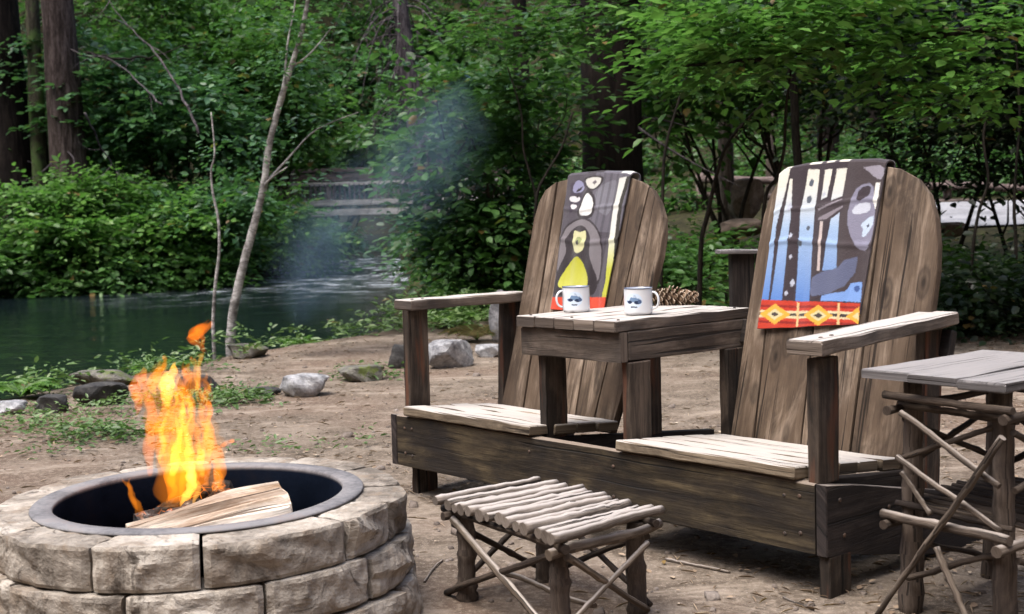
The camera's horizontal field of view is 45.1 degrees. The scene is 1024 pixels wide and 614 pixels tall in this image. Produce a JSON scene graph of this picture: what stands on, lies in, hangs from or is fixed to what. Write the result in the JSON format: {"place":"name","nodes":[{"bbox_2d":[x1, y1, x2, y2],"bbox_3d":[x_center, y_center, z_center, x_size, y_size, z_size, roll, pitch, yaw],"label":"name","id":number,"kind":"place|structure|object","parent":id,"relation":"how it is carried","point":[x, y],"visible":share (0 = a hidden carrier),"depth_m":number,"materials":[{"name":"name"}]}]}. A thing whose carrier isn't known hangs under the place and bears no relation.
{"place":"outdoors","nodes":[
{"label":"outdoors","id":0,"kind":"place"},
{"bbox_2d":[0,233,410,398],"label":"river","id":1,"kind":"structure","parent":0,"point":[82,329],"depth_m":20.22,"materials":[{"name":"liquid"}]},
{"bbox_2d":[0,0,1023,613],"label":"ground","id":2,"kind":"structure","parent":0,"point":[690,390],"depth_m":6.00,"materials":[{"name":"brown soil"}]},
{"bbox_2d":[0,400,27,414],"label":"rock","id":3,"kind":"object","parent":2,"relation":"on","point":[15,406],"visible":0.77,"depth_m":7.10,"materials":[{"name":"grey stone"}]},
{"bbox_2d":[0,0,32,242],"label":"fir tree","id":4,"kind":"object","parent":2,"relation":"on","point":[18,145],"visible":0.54,"depth_m":31.34,"materials":[{"name":"brown plant"}]},
{"bbox_2d":[0,377,63,396],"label":"fern","id":5,"kind":"object","parent":2,"relation":"on","point":[22,385],"visible":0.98,"depth_m":7.85,"materials":[{"name":"green plant"}]},
{"bbox_2d":[25,0,49,217],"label":"mossy tree","id":6,"kind":"object","parent":2,"relation":"on","point":[39,160],"visible":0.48,"depth_m":31.02,"materials":[{"name":"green plant"}]},
{"bbox_2d":[34,394,68,412],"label":"rock","id":7,"kind":"object","parent":2,"relation":"on","point":[43,401],"visible":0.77,"depth_m":7.10,"materials":[{"name":"grey stone"}]},
{"bbox_2d":[0,172,122,294],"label":"river bush","id":8,"kind":"object","parent":2,"relation":"on","point":[5,254],"visible":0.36,"depth_m":27.66,"materials":[{"name":"green plant"}]},
{"bbox_2d":[19,0,123,262],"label":"fir tree","id":9,"kind":"object","parent":2,"relation":"on","point":[61,51],"visible":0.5,"depth_m":29.89,"materials":[{"name":"brown plant"}]},
{"bbox_2d":[8,78,173,196],"bbox_3d":[-12.995,-4.093,34.585,7.166,4.929,6.435,-3,4,-22],"label":"alder shrub","id":10,"kind":"object","parent":2,"relation":"on","point":[103,164],"visible":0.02,"depth_m":33.85,"materials":[{"name":"green plant"}]},
{"bbox_2d":[72,381,129,405],"bbox_3d":[-2.475,0.534,7.435,0.329,0.165,0.219,-3,4,-17],"label":"rock","id":11,"kind":"object","parent":2,"relation":"on","point":[93,390],"visible":0.83,"depth_m":7.36,"materials":[{"name":"grey stone"}]},
{"bbox_2d":[69,369,137,384],"bbox_3d":[-2.806,0.498,8.457,0.433,0.138,0.312,0,4,25],"label":"rock","id":12,"kind":"object","parent":2,"relation":"on","point":[120,376],"visible":0.77,"depth_m":8.34,"materials":[{"name":"grey stone"}]},
{"bbox_2d":[81,112,139,188],"bbox_3d":[-8.078,-3.084,24.497,0.454,1.440,1.329,1,4,29],"label":"dead branch","id":13,"kind":"object","parent":2,"relation":"on","point":[93,129],"visible":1,"depth_m":24.29,"materials":[{"name":"brown wood"}]},
{"bbox_2d":[78,54,162,111],"bbox_3d":[-6.553,-3.772,20.901,1.984,1.230,0.412,0,4,27],"label":"dead branch","id":14,"kind":"object","parent":2,"relation":"on","point":[156,101],"visible":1,"depth_m":20.73,"materials":[{"name":"brown wood"}]},
{"bbox_2d":[0,153,249,294],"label":"river bush","id":15,"kind":"object","parent":2,"relation":"on","point":[86,224],"visible":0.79,"depth_m":27.91,"materials":[{"name":"green plant"}]},
{"bbox_2d":[81,0,199,134],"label":"dead branch","id":16,"kind":"object","parent":2,"relation":"on","point":[182,99],"visible":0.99,"depth_m":20.41,"materials":[{"name":"brown wood"}]},
{"bbox_2d":[86,44,199,69],"bbox_3d":[-7.168,-4.936,24.323,2.307,0.610,0.582,-5,5,-44],"label":"dead branch","id":17,"kind":"object","parent":2,"relation":"on","point":[111,58],"visible":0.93,"depth_m":24.13,"materials":[{"name":"brown wood"}]},
{"bbox_2d":[121,358,199,375],"bbox_3d":[-2.677,0.468,9.432,0.568,0.121,0.551,-4,5,-35],"label":"fern","id":18,"kind":"object","parent":2,"relation":"on","point":[169,366],"visible":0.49,"depth_m":9.41,"materials":[{"name":"green plant"}]},
{"bbox_2d":[0,11,323,212],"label":"alder shrub","id":19,"kind":"object","parent":2,"relation":"on","point":[131,130],"visible":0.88,"depth_m":31.21,"materials":[{"name":"green plant"}]},
{"bbox_2d":[100,162,295,280],"bbox_3d":[-7.770,-1.766,29.803,5.175,3.560,4.573,-2,4,0],"label":"river bush","id":20,"kind":"object","parent":2,"relation":"on","point":[240,214],"visible":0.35,"depth_m":29.07,"materials":[{"name":"green plant"}]},
{"bbox_2d":[177,374,219,394],"bbox_3d":[-1.987,0.511,7.832,0.280,0.170,0.177,-2,4,0],"label":"rock","id":21,"kind":"object","parent":2,"relation":"on","point":[186,382],"visible":0.67,"depth_m":7.77,"materials":[{"name":"grey stone"}]},
{"bbox_2d":[74,0,324,190],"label":"alder tree","id":22,"kind":"object","parent":2,"relation":"on","point":[185,8],"visible":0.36,"depth_m":37.50,"materials":[{"name":"green plant"}]},
{"bbox_2d":[0,457,423,613],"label":"fire pit","id":23,"kind":"object","parent":2,"relation":"on","point":[339,539],"visible":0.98,"depth_m":2.93,"materials":[{"name":"beige stone"}]},
{"bbox_2d":[133,480,215,521],"bbox_3d":[-0.909,0.558,3.431,0.284,0.122,0.096,-5,5,-42],"label":"charred log","id":24,"kind":"object","parent":23,"relation":"in","point":[202,491],"visible":0.38,"depth_m":3.40,"materials":[{"name":"brown wood"}]},
{"bbox_2d":[163,488,233,513],"bbox_3d":[-0.846,0.560,3.373,0.087,0.093,0.276,1,5,31],"label":"charred log","id":25,"kind":"object","parent":23,"relation":"in","point":[187,502],"visible":0.1,"depth_m":3.33,"materials":[{"name":"brown wood"}]},
{"bbox_2d":[126,481,292,527],"bbox_3d":[-0.772,0.538,3.168,0.423,0.125,0.148,-4,5,-33],"label":"split log","id":26,"kind":"object","parent":23,"relation":"in","point":[254,502],"visible":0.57,"depth_m":3.17,"materials":[{"name":"brown wood"}]},
{"bbox_2d":[204,469,233,493],"bbox_3d":[-0.810,0.541,3.466,0.084,0.140,0.245,-4,4,-28],"label":"charred log","id":27,"kind":"object","parent":23,"relation":"in","point":[219,485],"visible":0.36,"depth_m":3.49,"materials":[{"name":"brown wood"}]},
{"bbox_2d":[210,112,220,359],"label":"sapling","id":28,"kind":"object","parent":2,"relation":"on","point":[215,280],"visible":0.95,"depth_m":10.68,"materials":[{"name":"grey wood"}]},
{"bbox_2d":[226,343,268,358],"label":"rock","id":29,"kind":"object","parent":2,"relation":"on","point":[259,350],"visible":0.76,"depth_m":9.67,"materials":[{"name":"grey stone"}]},
{"bbox_2d":[0,286,496,458],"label":"ground cover","id":30,"kind":"object","parent":2,"relation":"on","point":[229,395],"visible":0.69,"depth_m":7.44,"materials":[{"name":"green plant"}]},
{"bbox_2d":[143,1,367,207],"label":"alder shrub","id":31,"kind":"object","parent":2,"relation":"on","point":[239,44],"visible":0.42,"depth_m":35.26,"materials":[{"name":"green plant"}]},
{"bbox_2d":[163,0,353,201],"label":"tree","id":32,"kind":"object","parent":2,"relation":"on","point":[273,9],"visible":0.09,"depth_m":51.31,"materials":[{"name":"green plant"}]},
{"bbox_2d":[243,386,280,395],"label":"rock","id":33,"kind":"object","parent":2,"relation":"on","point":[276,390],"visible":0.38,"depth_m":7.68,"materials":[{"name":"grey stone"}]},
{"bbox_2d":[143,0,409,356],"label":"birch tree","id":34,"kind":"object","parent":2,"relation":"on","point":[286,73],"visible":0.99,"depth_m":10.99,"materials":[{"name":"green plant"}]},
{"bbox_2d":[225,182,363,277],"bbox_3d":[-6.094,-1.544,32.685,4.447,3.516,3.883,-5,5,-37],"label":"river bush","id":35,"kind":"object","parent":2,"relation":"on","point":[292,246],"visible":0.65,"depth_m":32.26,"materials":[{"name":"green plant"}]},
{"bbox_2d":[275,335,327,346],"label":"fern","id":36,"kind":"object","parent":2,"relation":"on","point":[293,340],"visible":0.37,"depth_m":10.80,"materials":[{"name":"green plant"}]},
{"bbox_2d":[279,373,328,396],"bbox_3d":[-1.284,0.505,7.648,0.309,0.187,0.270,-2,4,-11],"label":"rock","id":37,"kind":"object","parent":2,"relation":"on","point":[302,385],"visible":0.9,"depth_m":7.54,"materials":[{"name":"grey stone"}]},
{"bbox_2d":[205,2,431,236],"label":"alder tree","id":38,"kind":"object","parent":2,"relation":"on","point":[358,73],"visible":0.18,"depth_m":46.05,"materials":[{"name":"green plant"}]},
{"bbox_2d":[286,215,394,261],"bbox_3d":[-5.761,-1.570,37.077,4.536,2.368,3.794,-2,4,0],"label":"river bush","id":39,"kind":"object","parent":2,"relation":"on","point":[361,245],"visible":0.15,"depth_m":37.06,"materials":[{"name":"green plant"}]},
{"bbox_2d":[246,97,445,250],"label":"alder shrub","id":40,"kind":"object","parent":2,"relation":"on","point":[345,149],"visible":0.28,"depth_m":42.88,"materials":[{"name":"green plant"}]},
{"bbox_2d":[337,364,384,381],"bbox_3d":[-1.010,0.461,8.328,0.310,0.140,0.232,-3,4,-20],"label":"rock","id":41,"kind":"object","parent":2,"relation":"on","point":[355,373],"visible":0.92,"depth_m":8.25,"materials":[{"name":"grey stone"}]},
{"bbox_2d":[277,165,513,247],"bbox_3d":[-3.626,-3.089,40.482,7.971,2.955,1.551,-2,4,0],"label":"footbridge","id":42,"kind":"object","parent":2,"relation":"on","point":[328,202],"visible":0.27,"depth_m":39.76,"materials":[{"name":"grey wood"}]},
{"bbox_2d":[388,344,403,368],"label":"rock","id":43,"kind":"object","parent":2,"relation":"on","point":[396,358],"visible":0.53,"depth_m":8.88,"materials":[{"name":"grey stone"}]},
{"bbox_2d":[320,0,485,264],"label":"tree","id":44,"kind":"object","parent":2,"relation":"on","point":[401,13],"visible":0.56,"depth_m":32.51,"materials":[{"name":"green plant"}]},
{"bbox_2d":[275,0,558,219],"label":"alder tree","id":45,"kind":"object","parent":2,"relation":"on","point":[421,41],"visible":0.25,"depth_m":47.24,"materials":[{"name":"green plant"}]},
{"bbox_2d":[324,0,528,195],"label":"fir tree","id":46,"kind":"object","parent":2,"relation":"on","point":[373,6],"visible":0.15,"depth_m":48.11,"materials":[{"name":"green plant"}]},
{"bbox_2d":[423,559,442,582],"bbox_3d":[-0.236,0.785,3.674,0.014,0.012,0.240,-1,4,9],"label":"fallen stick","id":47,"kind":"object","parent":2,"relation":"on","point":[430,572],"visible":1,"depth_m":3.65,"materials":[{"name":"wood"}]},
{"bbox_2d":[351,180,533,315],"bbox_3d":[-0.619,-0.672,17.571,3.111,2.431,2.667,-3,4,-21],"label":"vine maple","id":48,"kind":"object","parent":2,"relation":"on","point":[399,221],"visible":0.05,"depth_m":17.36,"materials":[{"name":"green plant"}]},
{"bbox_2d":[359,156,533,309],"bbox_3d":[-0.177,-0.634,14.177,2.872,2.205,2.782,-5,5,-44],"label":"vine maple","id":49,"kind":"object","parent":2,"relation":"on","point":[449,267],"visible":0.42,"depth_m":13.68,"materials":[{"name":"green plant"}]},
{"bbox_2d":[428,339,473,368],"bbox_3d":[-0.458,0.351,8.905,0.380,0.243,0.263,-4,4,-29],"label":"rock","id":50,"kind":"object","parent":2,"relation":"on","point":[448,353],"visible":0.9,"depth_m":8.81,"materials":[{"name":"grey stone"}]},
{"bbox_2d":[428,310,481,323],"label":"fern","id":51,"kind":"object","parent":2,"relation":"on","point":[443,317],"visible":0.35,"depth_m":11.76,"materials":[{"name":"green plant"}]},
{"bbox_2d":[363,54,561,194],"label":"alder shrub","id":52,"kind":"object","parent":2,"relation":"on","point":[453,125],"visible":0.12,"depth_m":41.82,"materials":[{"name":"green plant"}]},
{"bbox_2d":[437,324,496,339],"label":"fern","id":53,"kind":"object","parent":2,"relation":"on","point":[476,331],"visible":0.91,"depth_m":10.35,"materials":[{"name":"green plant"}]},
{"bbox_2d":[431,0,516,39],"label":"dead branch","id":54,"kind":"object","parent":2,"relation":"on","point":[486,3],"visible":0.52,"depth_m":16.33,"materials":[{"name":"grey plant"}]},
{"bbox_2d":[475,344,497,356],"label":"rock","id":55,"kind":"object","parent":2,"relation":"on","point":[486,350],"visible":0.77,"depth_m":9.38,"materials":[{"name":"grey stone"}]},
{"bbox_2d":[336,0,653,310],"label":"vine maple","id":56,"kind":"object","parent":2,"relation":"on","point":[476,133],"visible":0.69,"depth_m":13.52,"materials":[{"name":"green plant"}]},
{"bbox_2d":[489,290,502,342],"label":"rock","id":57,"kind":"object","parent":2,"relation":"on","point":[493,316],"visible":0.3,"depth_m":10.35,"materials":[{"name":"grey stone"}]},
{"bbox_2d":[0,117,1023,312],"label":"undergrowth","id":58,"kind":"object","parent":2,"relation":"on","point":[113,279],"visible":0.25,"depth_m":27.69,"materials":[{"name":"green plant"}]},
{"bbox_2d":[3,331,1020,613],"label":"pebbles","id":59,"kind":"object","parent":2,"relation":"on","point":[711,595],"visible":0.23,"depth_m":4.53,"materials":[{"name":"grey stone"}]},
{"bbox_2d":[0,328,1023,613],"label":"forest litter","id":60,"kind":"object","parent":2,"relation":"on","point":[974,604],"visible":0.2,"depth_m":5.29,"materials":[{"name":"brown plant"}]},
{"bbox_2d":[18,0,1023,232],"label":"forest foliage","id":61,"kind":"object","parent":2,"relation":"on","point":[103,21],"visible":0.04,"depth_m":54.25,"materials":[{"name":"green plant"}]},
{"bbox_2d":[512,0,532,217],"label":"fir tree","id":62,"kind":"object","parent":2,"relation":"on","point":[523,9],"visible":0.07,"depth_m":39.36,"materials":[{"name":"brown plant"}]},
{"bbox_2d":[507,67,537,207],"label":"sapling","id":63,"kind":"object","parent":2,"relation":"on","point":[529,173],"visible":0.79,"depth_m":12.31,"materials":[{"name":"brown plant"}]},
{"bbox_2d":[432,476,664,613],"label":"twig stool","id":64,"kind":"object","parent":2,"relation":"on","point":[550,519],"visible":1,"depth_m":3.20,"materials":[{"name":"brown wood"}]},
{"bbox_2d":[533,112,572,222],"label":"sapling","id":65,"kind":"object","parent":2,"relation":"on","point":[543,179],"visible":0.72,"depth_m":11.93,"materials":[{"name":"brown plant"}]},
{"bbox_2d":[411,0,801,203],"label":"maple tree","id":66,"kind":"object","parent":2,"relation":"on","point":[524,45],"visible":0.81,"depth_m":12.62,"materials":[{"name":"green plant"}]},
{"bbox_2d":[486,0,740,186],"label":"fir tree","id":67,"kind":"object","parent":2,"relation":"on","point":[630,114],"visible":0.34,"depth_m":14.53,"materials":[{"name":"brown plant"}]},
{"bbox_2d":[640,2,651,137],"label":"fir tree","id":68,"kind":"object","parent":2,"relation":"on","point":[644,128],"visible":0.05,"depth_m":46.24,"materials":[{"name":"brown plant"}]},
{"bbox_2d":[659,9,700,303],"bbox_3d":[1.492,-1.161,10.950,0.432,2.922,0.035,-2,4,0],"label":"sapling","id":69,"kind":"object","parent":2,"relation":"on","point":[663,174],"visible":0.51,"depth_m":10.93,"materials":[{"name":"brown plant"}]},
{"bbox_2d":[391,167,982,598],"bbox_3d":[0.521,0.136,4.308,0.966,1.231,1.997,-5,5,-41],"label":"double garden chair","id":70,"kind":"object","parent":2,"relation":"on","point":[809,429],"visible":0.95,"depth_m":3.94,"materials":[{"name":"brown wood"}]},
{"bbox_2d":[555,285,589,311],"bbox_3d":[0.218,-0.028,4.297,0.109,0.089,0.099,0,4,23],"label":"enamel mug","id":71,"kind":"object","parent":70,"relation":"on","point":[575,298],"visible":1,"depth_m":4.26,"materials":[{"name":"white metal"}]},
{"bbox_2d":[551,170,640,309],"bbox_3d":[0.312,-0.260,4.781,0.216,0.539,0.352,-5,5,-41],"label":"grey blanket","id":72,"kind":"object","parent":70,"relation":"on","point":[594,208],"visible":0.91,"depth_m":4.75,"materials":[{"name":"fabric"}]},
{"bbox_2d":[623,287,659,314],"bbox_3d":[0.428,-0.021,4.097,0.117,0.089,0.099,-2,4,0],"label":"enamel mug","id":73,"kind":"object","parent":70,"relation":"on","point":[638,300],"visible":1,"depth_m":4.06,"materials":[{"name":"white metal"}]},
{"bbox_2d":[653,285,698,305],"bbox_3d":[0.593,-0.037,4.506,0.181,0.082,0.081,0,21,2],"label":"pine cone","id":74,"kind":"object","parent":70,"relation":"on","point":[681,297],"visible":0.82,"depth_m":4.49,"materials":[{"name":"brown plant"}]},
{"bbox_2d":[757,158,895,328],"bbox_3d":[1.030,-0.194,4.075,0.225,0.584,0.420,-5,5,-41],"label":"striped blanket","id":75,"kind":"object","parent":70,"relation":"on","point":[825,217],"visible":0.98,"depth_m":4.05,"materials":[{"name":"fabric"}]},
{"bbox_2d":[665,558,730,572],"bbox_3d":[0.547,0.764,3.645,0.227,0.014,0.014,2,5,42],"label":"fallen stick","id":76,"kind":"object","parent":2,"relation":"on","point":[691,564],"visible":0.99,"depth_m":3.64,"materials":[{"name":"wood"}]},
{"bbox_2d":[653,208,759,306],"bbox_3d":[1.523,-0.087,11.520,2.644,1.769,2.222,-2,4,0],"label":"vine maple","id":77,"kind":"object","parent":2,"relation":"on","point":[687,260],"visible":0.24,"depth_m":11.42,"materials":[{"name":"green plant"}]},
{"bbox_2d":[657,200,758,302],"bbox_3d":[1.870,-0.307,13.440,2.613,1.712,2.563,-2,4,0],"label":"vine maple","id":78,"kind":"object","parent":2,"relation":"on","point":[710,236],"visible":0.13,"depth_m":13.32,"materials":[{"name":"green plant"}]},
{"bbox_2d":[718,90,735,246],"bbox_3d":[3.088,-7.653,18.127,4.915,14.301,4.452,0,4,28],"label":"trunk","id":79,"kind":"object","parent":2,"relation":"on","point":[728,171],"visible":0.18,"depth_m":18.31,"materials":[{"name":"brown plant"}]},
{"bbox_2d":[510,0,946,266],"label":"vine maple","id":80,"kind":"object","parent":2,"relation":"on","point":[676,129],"visible":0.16,"depth_m":16.21,"materials":[{"name":"green plant"}]},
{"bbox_2d":[697,103,763,305],"bbox_3d":[1.692,-0.581,9.588,0.565,1.973,0.042,-2,4,0],"label":"sapling","id":81,"kind":"object","parent":2,"relation":"on","point":[701,246],"visible":0.83,"depth_m":9.56,"materials":[{"name":"brown plant"}]},
{"bbox_2d":[715,249,757,346],"bbox_3d":[1.274,0.135,6.527,0.360,0.886,0.172,-2,4,0],"label":"wooden stand","id":82,"kind":"object","parent":2,"relation":"on","point":[741,266],"visible":0.33,"depth_m":6.46,"materials":[{"name":"brown wood"}]},
{"bbox_2d":[720,218,760,236],"bbox_3d":[2.881,-0.991,15.454,0.571,0.237,0.592,-1,4,14],"label":"boulder","id":83,"kind":"object","parent":2,"relation":"on","point":[727,225],"visible":0.69,"depth_m":15.32,"materials":[{"name":"stone"}]},
{"bbox_2d":[728,178,764,217],"bbox_3d":[3.292,-1.509,17.455,0.499,0.625,0.380,-5,5,-36],"label":"boulder","id":84,"kind":"object","parent":2,"relation":"on","point":[754,202],"visible":0.82,"depth_m":17.32,"materials":[{"name":"brown stone"}]},
{"bbox_2d":[764,3,774,204],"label":"tan tree","id":85,"kind":"object","parent":2,"relation":"on","point":[768,174],"visible":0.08,"depth_m":26.79,"materials":[{"name":"brown plant"}]},
{"bbox_2d":[761,31,796,228],"bbox_3d":[1.939,-0.786,8.972,0.316,2.466,0.033,-2,4,0],"label":"sapling","id":86,"kind":"object","parent":2,"relation":"on","point":[771,184],"visible":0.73,"depth_m":8.94,"materials":[{"name":"brown plant"}]},
{"bbox_2d":[572,0,1023,160],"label":"maple tree","id":87,"kind":"object","parent":2,"relation":"on","point":[764,52],"visible":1,"depth_m":8.61,"materials":[{"name":"green plant"}]},
{"bbox_2d":[782,596,814,610],"bbox_3d":[0.759,0.786,3.268,0.009,0.011,0.127,-3,4,-25],"label":"fallen stick","id":88,"kind":"object","parent":2,"relation":"on","point":[789,600],"visible":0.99,"depth_m":3.28,"materials":[{"name":"grey wood"}]},
{"bbox_2d":[622,0,1006,131],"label":"fir tree","id":89,"kind":"object","parent":2,"relation":"on","point":[633,78],"visible":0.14,"depth_m":12.31,"materials":[{"name":"green plant"}]},
{"bbox_2d":[817,107,839,161],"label":"fir tree","id":90,"kind":"object","parent":2,"relation":"on","point":[836,139],"visible":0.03,"depth_m":32.56,"materials":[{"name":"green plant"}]},
{"bbox_2d":[641,0,1023,182],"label":"vine maple","id":91,"kind":"object","parent":2,"relation":"on","point":[774,165],"visible":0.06,"depth_m":16.14,"materials":[{"name":"green plant"}]},
{"bbox_2d":[696,173,1023,209],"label":"rail fence","id":92,"kind":"object","parent":2,"relation":"on","point":[766,180],"visible":0.17,"depth_m":26.06,"materials":[{"name":"wood"}]},
{"bbox_2d":[706,0,1023,256],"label":"maple","id":93,"kind":"object","parent":2,"relation":"on","point":[837,111],"visible":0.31,"depth_m":13.24,"materials":[{"name":"green plant"}]},
{"bbox_2d":[865,3,889,151],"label":"fir tree","id":94,"kind":"object","parent":2,"relation":"on","point":[873,117],"visible":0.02,"depth_m":39.43,"materials":[{"name":"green plant"}]},
{"bbox_2d":[842,4,1023,259],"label":"maple","id":95,"kind":"object","parent":2,"relation":"on","point":[992,143],"visible":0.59,"depth_m":12.36,"materials":[{"name":"green plant"}]},
{"bbox_2d":[861,350,1023,613],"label":"twig side table","id":96,"kind":"object","parent":2,"relation":"on","point":[990,499],"visible":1,"depth_m":3.02,"materials":[{"name":"grey wood"}]},
{"bbox_2d":[941,222,964,236],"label":"boulder","id":97,"kind":"object","parent":2,"relation":"on","point":[951,226],"visible":0.57,"depth_m":13.86,"materials":[{"name":"grey stone"}]},
{"bbox_2d":[937,226,1023,345],"bbox_3d":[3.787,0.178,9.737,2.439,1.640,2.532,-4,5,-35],"label":"dark shrub","id":98,"kind":"object","parent":2,"relation":"on","point":[988,293],"visible":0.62,"depth_m":9.56,"materials":[{"name":"green plant"}]},
{"bbox_2d":[967,83,994,322],"bbox_3d":[3.872,-0.594,10.190,0.252,2.523,0.036,-2,4,0],"label":"sapling","id":99,"kind":"object","parent":2,"relation":"on","point":[979,207],"visible":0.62,"depth_m":10.17,"materials":[{"name":"brown plant"}]},
{"bbox_2d":[939,222,1023,327],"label":"dark shrub","id":100,"kind":"object","parent":2,"relation":"on","point":[996,258],"visible":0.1,"depth_m":10.76,"materials":[{"name":"green plant"}]},
{"bbox_2d":[1012,45,1020,322],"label":"sapling","id":101,"kind":"object","parent":2,"relation":"on","point":[1014,198],"visible":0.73,"depth_m":10.45,"materials":[{"name":"brown plant"}]},
{"bbox_2d":[935,200,1023,225],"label":"road","id":102,"kind":"structure","parent":0,"point":[960,212],"depth_m":22.66,"materials":[{"name":"grey asphalt"}]}
]}

